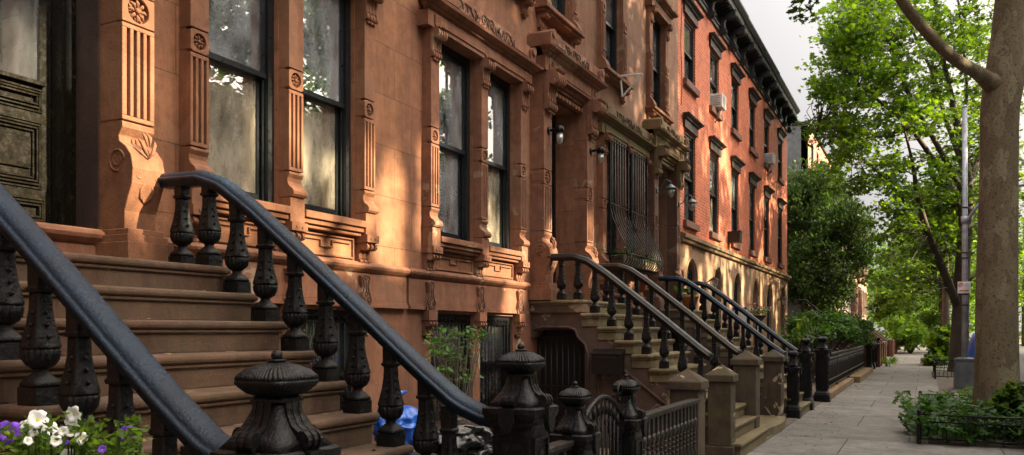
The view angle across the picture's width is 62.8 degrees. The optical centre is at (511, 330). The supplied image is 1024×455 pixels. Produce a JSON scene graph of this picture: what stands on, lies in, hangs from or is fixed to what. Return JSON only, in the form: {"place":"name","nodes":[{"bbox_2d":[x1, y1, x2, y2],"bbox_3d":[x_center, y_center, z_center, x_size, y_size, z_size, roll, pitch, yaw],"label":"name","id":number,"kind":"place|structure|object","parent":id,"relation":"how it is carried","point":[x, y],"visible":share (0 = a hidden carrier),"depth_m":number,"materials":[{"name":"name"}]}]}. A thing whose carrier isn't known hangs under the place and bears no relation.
{"place":"outdoors","nodes":[
{"label":"outdoors","id":0,"kind":"place"},
{"bbox_2d":[0,0,410,442],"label":"brownstone house","id":1,"kind":"structure","parent":0,"point":[289,115],"depth_m":6.82,"materials":[{"name":"stone"}]},
{"bbox_2d":[0,0,50,222],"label":"door","id":2,"kind":"structure","parent":1,"relation":"in","point":[25,25],"depth_m":5.63,"materials":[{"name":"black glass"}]},
{"bbox_2d":[204,0,273,202],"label":"window","id":3,"kind":"structure","parent":1,"relation":"in","point":[241,32],"depth_m":7.04,"materials":[{"name":"glass"}]},
{"bbox_2d":[299,0,350,217],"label":"window","id":4,"kind":"structure","parent":1,"relation":"in","point":[326,180],"depth_m":8.02,"materials":[{"name":"glass"}]},
{"bbox_2d":[300,309,349,410],"bbox_3d":[-1.858,0.425,7.866,0.185,1.250,0.880,0,0,26],"label":"window","id":5,"kind":"structure","parent":1,"relation":"in","point":[313,312],"depth_m":8.13,"materials":[{"name":"black paint"}]},
{"bbox_2d":[412,451,436,454],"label":"rubbish bin","id":6,"kind":"object","parent":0,"point":[414,453],"visible":0.1,"depth_m":6.44,"materials":[{"name":"plastic"}]},
{"bbox_2d":[372,390,417,454],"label":"rubbish bag","id":7,"kind":"object","parent":6,"relation":"on","point":[406,420],"visible":0.24,"depth_m":6.18,"materials":[{"name":"blue plastic"}]},
{"bbox_2d":[468,450,476,454],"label":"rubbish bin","id":8,"kind":"object","parent":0,"point":[470,452],"visible":0.1,"depth_m":6.61,"materials":[{"name":"plastic"}]},
{"bbox_2d":[414,416,492,454],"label":"rubbish bag","id":9,"kind":"object","parent":8,"relation":"on","point":[471,435],"visible":0.39,"depth_m":6.64,"materials":[{"name":"black plastic"}]},
{"bbox_2d":[549,356,887,454],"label":"front yard ground","id":10,"kind":"structure","parent":0,"point":[789,421],"depth_m":14.89,"materials":[{"name":"stone"}]},
{"bbox_2d":[0,251,413,454],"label":"stone stoop","id":11,"kind":"object","parent":10,"relation":"on","point":[189,326],"visible":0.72,"depth_m":4.75,"materials":[{"name":"brown stone"}]},
{"bbox_2d":[0,183,340,454],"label":"stair railing","id":12,"kind":"object","parent":11,"relation":"on","point":[277,421],"visible":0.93,"depth_m":3.27,"materials":[{"name":"metal"}]},
{"bbox_2d":[157,170,558,454],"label":"stair railing","id":13,"kind":"object","parent":11,"relation":"on","point":[518,414],"visible":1,"depth_m":5.04,"materials":[{"name":"metal"}]},
{"bbox_2d":[423,324,492,420],"bbox_3d":[-0.587,0.766,8.198,0.684,1.676,0.784,0,0,26],"label":"sapling","id":14,"kind":"object","parent":10,"relation":"on","point":[444,370],"visible":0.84,"depth_m":8.20,"materials":[{"name":"green plant"}]},
{"bbox_2d":[529,300,768,454],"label":"stone stoop","id":15,"kind":"object","parent":10,"relation":"on","point":[571,335],"visible":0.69,"depth_m":11.59,"materials":[{"name":"brown stone"}]},
{"bbox_2d":[590,349,624,379],"bbox_3d":[1.284,0.444,11.250,0.440,0.405,0.165,0,0,26],"label":"mailbox","id":16,"kind":"object","parent":15,"relation":"attached to","point":[608,361],"visible":1,"depth_m":11.19,"materials":[{"name":"black paint"}]},
{"bbox_2d":[548,253,713,397],"bbox_3d":[1.560,-0.113,11.267,2.302,1.949,0.135,0,0,26],"label":"stair railing","id":17,"kind":"object","parent":15,"relation":"on","point":[658,315],"visible":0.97,"depth_m":11.22,"materials":[{"name":"metal"}]},
{"bbox_2d":[598,263,741,370],"bbox_3d":[2.380,-0.113,12.937,2.302,1.949,0.135,0,0,26],"label":"stair railing","id":18,"kind":"object","parent":15,"relation":"on","point":[731,348],"visible":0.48,"depth_m":12.88,"materials":[{"name":"metal"}]},
{"bbox_2d":[666,369,708,454],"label":"stone post","id":19,"kind":"object","parent":10,"relation":"on","point":[685,384],"visible":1,"depth_m":8.72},
{"bbox_2d":[704,365,738,454],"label":"stone post","id":20,"kind":"object","parent":10,"relation":"on","point":[721,379],"visible":0.86,"depth_m":10.57,"materials":[{"name":"stone"}]},
{"bbox_2d":[650,309,810,414],"bbox_3d":[4.371,0.635,16.883,2.950,2.130,2.040,0,0,26],"label":"stone stoop","id":21,"kind":"object","parent":10,"relation":"on","point":[706,338],"visible":0.22,"depth_m":16.26,"materials":[{"name":"brown stone"}]},
{"bbox_2d":[674,286,698,308],"bbox_3d":[3.761,-0.698,17.628,0.454,0.534,0.654,0,0,-31],"label":"potted plant","id":22,"kind":"object","parent":21,"relation":"on","point":[686,301],"visible":0.56,"depth_m":17.60,"materials":[{"name":"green plant"}]},
{"bbox_2d":[657,276,801,418],"bbox_3d":[4.103,0.257,15.990,2.699,2.687,0.296,0,0,26],"label":"stair railing","id":23,"kind":"object","parent":21,"relation":"on","point":[793,370],"visible":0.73,"depth_m":15.80,"materials":[{"name":"metal"}]},
{"bbox_2d":[683,281,814,409],"bbox_3d":[4.923,0.257,17.637,2.718,2.687,0.333,0,0,26],"label":"stair railing","id":24,"kind":"object","parent":21,"relation":"on","point":[806,353],"visible":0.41,"depth_m":17.38,"materials":[{"name":"metal"}]},
{"bbox_2d":[730,351,762,428],"bbox_3d":[3.467,0.945,12.403,0.400,1.310,0.400,0,0,26],"label":"stone post","id":25,"kind":"object","parent":10,"relation":"on","point":[746,365],"visible":0.61,"depth_m":12.25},
{"bbox_2d":[741,303,772,330],"bbox_3d":[6.268,0.427,21.515,0.840,2.345,0.855,0,0,-17],"label":"flower basket","id":26,"kind":"object","parent":10,"relation":"on","point":[760,317],"visible":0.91,"depth_m":21.45,"materials":[{"name":"green plant"}]},
{"bbox_2d":[760,415,785,436],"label":"gateway slab","id":27,"kind":"structure","parent":10,"relation":"on","point":[775,424],"depth_m":13.39,"materials":[{"name":"stone"}]},
{"bbox_2d":[761,349,785,416],"bbox_3d":[4.565,0.960,14.637,0.370,1.280,0.370,0,0,26],"label":"stone post","id":28,"kind":"object","parent":10,"relation":"on","point":[773,381],"visible":0.83,"depth_m":14.51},
{"bbox_2d":[813,334,831,401],"bbox_3d":[7.044,0.837,19.046,0.389,1.526,0.388,0,0,26],"label":"iron post","id":29,"kind":"object","parent":10,"relation":"on","point":[822,352],"visible":1,"depth_m":18.93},
{"bbox_2d":[779,306,875,381],"bbox_3d":[10.246,0.403,27.288,2.799,2.420,5.905,0,0,26],"label":"hedge shrub","id":30,"kind":"object","parent":10,"relation":"on","point":[835,326],"visible":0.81,"depth_m":26.33,"materials":[{"name":"green plant"}]},
{"bbox_2d":[787,155,885,313],"bbox_3d":[14.271,-3.313,38.640,5.570,9.949,7.886,0,0,26],"label":"garden tree","id":31,"kind":"object","parent":10,"relation":"on","point":[823,230],"visible":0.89,"depth_m":37.20,"materials":[{"name":"green plant"}]},
{"bbox_2d":[850,240,857,314],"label":"row house","id":32,"kind":"structure","parent":10,"relation":"on","point":[853,308],"depth_m":66.39,"materials":[{"name":"brick"}]},
{"bbox_2d":[857,238,862,316],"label":"row house","id":33,"kind":"structure","parent":10,"relation":"on","point":[860,305],"depth_m":72.49,"materials":[{"name":"beige paint"}]},
{"bbox_2d":[846,329,875,347],"bbox_3d":[13.467,0.652,32.486,1.258,1.922,3.614,0,0,35],"label":"hedge shrub","id":34,"kind":"object","parent":10,"relation":"on","point":[870,342],"visible":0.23,"depth_m":32.36,"materials":[{"name":"green plant"}]},
{"bbox_2d":[862,227,871,319],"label":"row house","id":35,"kind":"structure","parent":10,"relation":"on","point":[865,293],"depth_m":77.99,"materials":[{"name":"beige paint"}]},
{"bbox_2d":[867,242,950,327],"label":"street tree","id":36,"kind":"object","parent":10,"relation":"on","point":[872,290],"visible":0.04,"depth_m":107.07,"materials":[{"name":"green plant"}]},
{"bbox_2d":[792,314,815,347],"bbox_3d":[8.273,0.050,23.749,0.647,1.101,0.605,0,0,-9],"label":"potted plant","id":37,"kind":"object","parent":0,"point":[808,326],"visible":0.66,"depth_m":23.70,"materials":[{"name":"green plant"}]},
{"bbox_2d":[787,121,831,362],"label":"apartment building","id":38,"kind":"structure","parent":0,"point":[796,148],"depth_m":40.46,"materials":[{"name":"grey paint"}]},
{"bbox_2d":[740,0,1023,332],"label":"sky","id":39,"kind":"structure","parent":0,"point":[779,34],"materials":[{"name":"white"}]},
{"bbox_2d":[746,341,1023,454],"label":"sidewalk","id":40,"kind":"structure","parent":0,"point":[860,418],"depth_m":14.21,"materials":[{"name":"concrete"}]},
{"bbox_2d":[0,406,153,454],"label":"petunia planter","id":41,"kind":"object","parent":40,"relation":"on","point":[37,428],"visible":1,"depth_m":1.66,"materials":[{"name":"multicoloured plant"}]},
{"bbox_2d":[22,290,979,454],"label":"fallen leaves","id":42,"kind":"object","parent":40,"relation":"on","point":[748,434],"visible":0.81,"depth_m":13.82,"materials":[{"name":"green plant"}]},
{"bbox_2d":[549,381,600,454],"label":"iron post","id":43,"kind":"object","parent":40,"relation":"on","point":[578,427],"visible":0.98,"depth_m":5.43,"materials":[{"name":"metal"}]},
{"bbox_2d":[586,384,622,454],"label":"iron gate","id":44,"kind":"structure","parent":43,"relation":"attached to","point":[614,412],"depth_m":6.05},
{"bbox_2d":[604,374,647,454],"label":"iron post","id":45,"kind":"object","parent":40,"relation":"on","point":[633,426],"visible":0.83,"depth_m":6.36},
{"bbox_2d":[829,378,853,398],"bbox_3d":[8.768,1.520,22.600,0.300,0.160,7.500,0,0,26],"label":"fence base","id":46,"kind":"object","parent":40,"relation":"on","point":[835,389],"visible":0.45,"depth_m":22.25,"materials":[{"name":"stone"}]},
{"bbox_2d":[829,351,838,386],"bbox_3d":[7.938,1.032,20.955,0.100,1.135,3.685,0,0,26],"label":"iron fence","id":47,"kind":"object","parent":46,"relation":"on","point":[833,369],"visible":0.51,"depth_m":21.51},
{"bbox_2d":[836,348,849,383],"bbox_3d":[9.592,1.032,24.320,0.100,1.135,3.785,0,0,26],"label":"iron fence","id":48,"kind":"object","parent":46,"relation":"on","point":[842,364],"visible":0.96,"depth_m":24.09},
{"bbox_2d":[804,306,881,366],"bbox_3d":[15.286,0.225,38.740,3.240,2.750,2.200,0,0,26],"label":"stone stoop","id":49,"kind":"object","parent":40,"relation":"on","point":[879,353],"visible":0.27,"depth_m":37.43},
{"bbox_2d":[845,367,872,382],"bbox_3d":[12.149,1.505,29.295,0.480,0.190,7.300,0,0,26],"label":"fence base","id":50,"kind":"object","parent":40,"relation":"on","point":[861,375],"visible":0.66,"depth_m":27.86,"materials":[{"name":"stone"}]},
{"bbox_2d":[847,346,857,377],"bbox_3d":[11.224,1.032,27.641,0.100,1.135,3.585,0,0,26],"label":"iron fence","id":51,"kind":"object","parent":50,"relation":"on","point":[852,359],"visible":0.91,"depth_m":27.41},
{"bbox_2d":[856,344,863,370],"bbox_3d":[12.812,1.032,30.872,0.100,1.135,3.585,0,0,26],"label":"iron fence","id":52,"kind":"object","parent":50,"relation":"on","point":[860,357],"visible":0.91,"depth_m":30.84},
{"bbox_2d":[864,340,873,366],"bbox_3d":[14.350,0.923,33.729,0.333,1.353,0.333,0,0,26],"label":"iron post","id":53,"kind":"object","parent":40,"relation":"on","point":[869,355],"visible":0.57,"depth_m":33.62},
{"bbox_2d":[846,313,893,356],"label":"stone stoop","id":54,"kind":"object","parent":40,"relation":"on","point":[890,348],"visible":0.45,"depth_m":52.54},
{"bbox_2d":[881,356,899,365],"bbox_3d":[17.108,1.357,38.036,0.872,0.511,1.334,0,0,26],"label":"weed clump","id":55,"kind":"object","parent":40,"relation":"on","point":[890,361],"visible":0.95,"depth_m":37.84,"materials":[{"name":"green plant"}]},
{"bbox_2d":[864,280,930,349],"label":"street tree","id":56,"kind":"object","parent":40,"relation":"on","point":[882,310],"visible":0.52,"depth_m":70.31,"materials":[{"name":"green plant"}]},
{"bbox_2d":[786,0,1023,429],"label":"plane tree","id":57,"kind":"object","parent":40,"relation":"on","point":[999,79],"visible":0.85,"depth_m":13.00,"materials":[{"name":"brown plant"}]},
{"bbox_2d":[789,0,1023,371],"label":"maple tree","id":58,"kind":"object","parent":40,"relation":"on","point":[849,40],"visible":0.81,"depth_m":30.18,"materials":[{"name":"green plant"}]},
{"bbox_2d":[879,308,941,352],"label":"hedge","id":59,"kind":"object","parent":40,"relation":"on","point":[910,333],"visible":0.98,"depth_m":58.61,"materials":[{"name":"green plant"}]},
{"bbox_2d":[920,323,950,365],"bbox_3d":[20.274,0.752,39.750,1.734,2.314,4.266,0,0,26],"label":"bush","id":60,"kind":"object","parent":40,"relation":"on","point":[937,346],"visible":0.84,"depth_m":39.05,"materials":[{"name":"green plant"}]},
{"bbox_2d":[932,372,953,377],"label":"tree pit soil","id":61,"kind":"object","parent":40,"relation":"on","point":[941,374],"visible":0.43,"depth_m":30.31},
{"bbox_2d":[968,333,974,357],"bbox_3d":[16.989,0.815,30.650,0.784,1.530,2.037,0,0,26],"label":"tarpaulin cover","id":62,"kind":"object","parent":61,"relation":"on","point":[971,347],"visible":0.16,"depth_m":30.33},
{"bbox_2d":[933,358,953,378],"bbox_3d":[15.798,1.325,29.786,1.498,0.550,4.660,0,0,26],"label":"tree pit fence","id":63,"kind":"object","parent":40,"relation":"on","point":[937,367],"visible":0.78,"depth_m":28.01,"materials":[{"name":"metal"}]},
{"bbox_2d":[868,221,1023,325],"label":"street tree","id":64,"kind":"object","parent":40,"relation":"on","point":[927,283],"visible":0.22,"depth_m":62.63,"materials":[{"name":"green plant"}]},
{"bbox_2d":[880,154,1019,345],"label":"street tree","id":65,"kind":"object","parent":40,"relation":"on","point":[945,310],"visible":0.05,"depth_m":47.90,"materials":[{"name":"green plant"}]},
{"bbox_2d":[936,378,972,392],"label":"brick paving","id":66,"kind":"structure","parent":40,"relation":"on","point":[945,384],"depth_m":24.56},
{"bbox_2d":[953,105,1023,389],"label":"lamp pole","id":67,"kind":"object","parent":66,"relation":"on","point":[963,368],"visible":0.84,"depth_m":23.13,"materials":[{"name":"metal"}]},
{"bbox_2d":[958,282,970,292],"bbox_3d":[12.453,-1.201,23.108,0.322,0.320,0.025,0,0,20],"label":"parking sign","id":68,"kind":"object","parent":67,"relation":"attached to","point":[964,287],"visible":1,"depth_m":23.11,"materials":[{"name":"metal"}]},
{"bbox_2d":[917,391,1023,446],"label":"tree pit fence","id":69,"kind":"object","parent":40,"relation":"on","point":[919,438],"visible":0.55,"depth_m":11.61,"materials":[{"name":"metal"}]},
{"bbox_2d":[928,430,1023,448],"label":"tree pit soil","id":70,"kind":"object","parent":40,"relation":"on","point":[981,444],"visible":0.33,"depth_m":11.77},
{"bbox_2d":[892,389,1023,445],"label":"ground cover","id":71,"kind":"object","parent":70,"relation":"on","point":[940,404],"visible":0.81,"depth_m":11.98,"materials":[{"name":"green plant"}]},
{"bbox_2d":[982,380,1023,435],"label":"leafy bush","id":72,"kind":"object","parent":70,"relation":"on","point":[1008,396],"visible":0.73,"depth_m":12.25,"materials":[{"name":"green plant"}]},
{"bbox_2d":[969,339,1023,381],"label":"road","id":73,"kind":"structure","parent":0,"point":[1021,352],"depth_m":47.66,"materials":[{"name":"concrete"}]},
{"bbox_2d":[878,217,1023,333],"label":"street tree","id":74,"kind":"object","parent":73,"relation":"on","point":[972,303],"visible":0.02,"depth_m":83.25,"materials":[{"name":"green plant"}]},
{"bbox_2d":[969,207,1023,345],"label":"street tree","id":75,"kind":"object","parent":73,"relation":"on","point":[1022,307],"visible":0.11,"depth_m":94.23,"materials":[{"name":"green plant"}]},
{"bbox_3d":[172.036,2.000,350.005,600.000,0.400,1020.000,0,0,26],"label":"ground","id":76,"kind":"structure","parent":0,"visible":0},
{"bbox_2d":[405,0,608,450],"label":"brownstone house","id":77,"kind":"structure","parent":76,"relation":"on","point":[498,194],"depth_m":10.88,"materials":[{"name":"stone"}]},
{"bbox_2d":[431,314,469,420],"bbox_3d":[-0.824,0.425,9.971,0.185,1.250,0.990,0,0,26],"label":"window","id":78,"kind":"structure","parent":77,"relation":"in","point":[440,316],"depth_m":10.05,"materials":[{"name":"black paint"}]},
{"bbox_2d":[438,44,469,241],"bbox_3d":[-0.824,-2.208,9.971,0.185,2.285,0.990,0,0,26],"label":"window","id":79,"kind":"structure","parent":77,"relation":"in","point":[454,69],"depth_m":10.18,"materials":[{"name":"glass"}]},
{"bbox_2d":[480,315,509,404],"bbox_3d":[-0.319,0.425,10.998,0.185,1.250,0.940,0,0,26],"label":"window grille","id":80,"kind":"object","parent":77,"relation":"in","point":[502,318],"depth_m":11.06,"materials":[{"name":"metal"}]},
{"bbox_2d":[485,72,509,248],"bbox_3d":[-0.319,-2.208,10.998,0.185,2.285,0.940,0,0,26],"label":"window","id":81,"kind":"structure","parent":77,"relation":"in","point":[498,225],"depth_m":11.24,"materials":[{"name":"glass"}]},
{"bbox_2d":[547,125,563,144],"bbox_3d":[0.622,-2.762,11.840,0.230,0.263,0.120,0,0,26],"label":"wall lamp","id":82,"kind":"object","parent":77,"relation":"attached to","point":[559,130],"visible":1,"depth_m":11.83,"materials":[{"name":"black paint"}]},
{"bbox_2d":[551,0,564,16],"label":"window","id":83,"kind":"structure","parent":77,"relation":"in","point":[559,5],"depth_m":13.07,"materials":[{"name":"glass"}]},
{"bbox_2d":[589,147,604,163],"bbox_3d":[1.358,-2.792,13.339,0.230,0.263,0.120,0,0,26],"label":"wall lamp","id":84,"kind":"object","parent":77,"relation":"attached to","point":[600,152],"visible":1,"depth_m":13.33,"materials":[{"name":"black paint"}]},
{"bbox_2d":[592,0,690,326],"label":"brownstone house","id":85,"kind":"structure","parent":76,"relation":"on","point":[640,117],"depth_m":16.35,"materials":[{"name":"stone"}]},
{"bbox_2d":[605,145,615,255],"bbox_3d":[1.609,-2.325,14.920,0.185,2.050,0.960,0,0,26],"label":"window","id":86,"kind":"structure","parent":85,"relation":"in","point":[613,228],"depth_m":15.25,"materials":[{"name":"glass"}]},
{"bbox_2d":[605,0,616,71],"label":"window","id":87,"kind":"structure","parent":85,"relation":"in","point":[611,5],"depth_m":15.26,"materials":[{"name":"glass"}]},
{"bbox_2d":[608,140,645,269],"bbox_3d":[2.029,-2.204,14.714,0.361,2.251,0.984,0,0,26],"label":"window grille","id":88,"kind":"object","parent":85,"relation":"attached to","point":[627,232],"depth_m":14.69,"materials":[{"name":"metal"}]},
{"bbox_2d":[620,73,642,96],"bbox_3d":[2.080,-4.332,14.803,0.446,0.389,0.078,0,0,15],"label":"air conditioner bracket","id":89,"kind":"object","parent":85,"relation":"attached to","point":[630,87],"visible":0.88,"depth_m":14.80,"materials":[{"name":"metal"}]},
{"bbox_2d":[629,157,635,255],"bbox_3d":[2.116,-2.325,15.952,0.185,2.050,0.940,0,0,26],"label":"window","id":90,"kind":"structure","parent":85,"relation":"in","point":[632,157],"depth_m":16.27,"materials":[{"name":"black paint"}]},
{"bbox_2d":[611,245,659,271],"bbox_3d":[2.234,-1.352,15.223,0.395,0.443,2.129,0,0,26],"label":"window box","id":91,"kind":"object","parent":85,"relation":"attached to","point":[622,259],"visible":0.56,"depth_m":14.78,"materials":[{"name":"stone"}]},
{"bbox_2d":[630,152,662,274],"bbox_3d":[2.537,-2.204,15.746,0.361,2.251,0.964,0,0,26],"label":"window grille","id":92,"kind":"object","parent":85,"relation":"attached to","point":[646,240],"depth_m":15.84,"materials":[{"name":"metal"}]},
{"bbox_2d":[653,19,659,107],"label":"window","id":93,"kind":"structure","parent":85,"relation":"in","point":[656,27],"depth_m":17.78,"materials":[{"name":"glass"}]},
{"bbox_2d":[656,179,676,197],"bbox_3d":[3.058,-2.820,16.593,0.409,0.380,0.238,0,0,26],"label":"wall lamp","id":94,"kind":"object","parent":85,"relation":"attached to","point":[670,187],"visible":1,"depth_m":16.59,"materials":[{"name":"grey metal"}]},
{"bbox_2d":[678,194,696,210],"bbox_3d":[3.799,-2.770,18.101,0.409,0.380,0.238,0,0,26],"label":"wall lamp","id":95,"kind":"object","parent":85,"relation":"attached to","point":[691,201],"visible":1,"depth_m":18.10,"materials":[{"name":"grey metal"}]},
{"bbox_2d":[678,0,799,361],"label":"brick row house","id":96,"kind":"structure","parent":76,"relation":"on","point":[730,184],"depth_m":24.21,"materials":[{"name":"brick"}]},
{"bbox_2d":[684,16,693,83],"bbox_3d":[4.101,-6.615,19.991,0.185,1.530,1.060,0,0,26],"label":"window","id":97,"kind":"structure","parent":96,"relation":"in","point":[688,29],"depth_m":20.29,"materials":[{"name":"glass"}]},
{"bbox_2d":[684,130,693,221],"bbox_3d":[4.101,-3.650,19.991,0.185,2.140,1.060,0,0,26],"label":"window","id":98,"kind":"structure","parent":96,"relation":"in","point":[688,177],"depth_m":20.34,"materials":[{"name":"glass"}]},
{"bbox_2d":[710,50,716,93],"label":"window","id":99,"kind":"structure","parent":96,"relation":"in","point":[713,60],"depth_m":22.59,"materials":[{"name":"glass"}]},
{"bbox_2d":[710,151,716,232],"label":"window","id":100,"kind":"structure","parent":96,"relation":"in","point":[713,159],"depth_m":22.68,"materials":[{"name":"glass"}]},
{"bbox_2d":[710,93,725,122],"bbox_3d":[5.436,-5.871,22.232,0.384,0.718,0.509,0,0,26],"label":"air conditioner","id":101,"kind":"object","parent":96,"relation":"attached to","point":[718,101],"visible":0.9,"depth_m":22.03,"materials":[{"name":"white paint"}]},
{"bbox_2d":[731,78,736,129],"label":"window","id":102,"kind":"structure","parent":96,"relation":"in","point":[733,85],"depth_m":25.07,"materials":[{"name":"black paint"}]},
{"bbox_2d":[731,169,736,230],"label":"window","id":103,"kind":"structure","parent":96,"relation":"in","point":[733,174],"depth_m":25.09,"materials":[{"name":"glass"}]},
{"bbox_2d":[728,230,742,243],"bbox_3d":[6.341,-2.670,23.826,0.358,0.340,0.400,0,0,26],"label":"air conditioner","id":104,"kind":"object","parent":96,"relation":"attached to","point":[734,237],"visible":1,"depth_m":23.68,"materials":[{"name":"black paint"}]},
{"bbox_2d":[749,101,753,148],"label":"window","id":105,"kind":"structure","parent":96,"relation":"in","point":[751,109],"depth_m":27.58,"materials":[{"name":"black paint"}]},
{"bbox_2d":[749,184,753,250],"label":"window","id":106,"kind":"structure","parent":96,"relation":"in","point":[751,190],"depth_m":27.58,"materials":[{"name":"glass"}]},
{"bbox_2d":[764,121,767,152],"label":"window","id":107,"kind":"structure","parent":96,"relation":"in","point":[765,125],"depth_m":30.04,"materials":[{"name":"glass"}]},
{"bbox_2d":[764,197,767,256],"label":"window","id":108,"kind":"structure","parent":96,"relation":"in","point":[765,199],"depth_m":30.06,"materials":[{"name":"glass"}]},
{"bbox_2d":[764,153,774,174],"bbox_3d":[9.054,-5.871,29.591,0.384,0.718,0.509,0,0,26],"label":"air conditioner","id":109,"kind":"object","parent":96,"relation":"attached to","point":[769,158],"visible":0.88,"depth_m":29.37,"materials":[{"name":"white paint"}]},
{"bbox_2d":[778,139,780,176],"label":"window","id":110,"kind":"structure","parent":96,"relation":"in","point":[779,143],"depth_m":32.79,"materials":[{"name":"glass"}]},
{"bbox_2d":[778,208,780,262],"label":"window","id":111,"kind":"structure","parent":96,"relation":"in","point":[779,211],"depth_m":32.79,"materials":[{"name":"glass"}]},
{"bbox_2d":[867,229,1022,341],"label":"distant trees","id":112,"kind":"object","parent":76,"relation":"on","point":[886,336],"visible":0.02,"depth_m":132.24,"materials":[{"name":"green plant"}]},
{"bbox_3d":[0.929,1.525,6.719,0.260,0.150,4.220,0,0,26],"label":"fence base","id":113,"kind":"object","parent":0,"visible":0},
{"bbox_2d":[549,440,573,454],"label":"iron fence","id":114,"kind":"object","parent":113,"relation":"on","point":[561,447],"visible":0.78,"depth_m":5.22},
{"bbox_2d":[642,398,700,454],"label":"iron fence","id":115,"kind":"object","parent":113,"relation":"on","point":[678,419],"visible":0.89,"depth_m":7.83,"materials":[{"name":"metal"}]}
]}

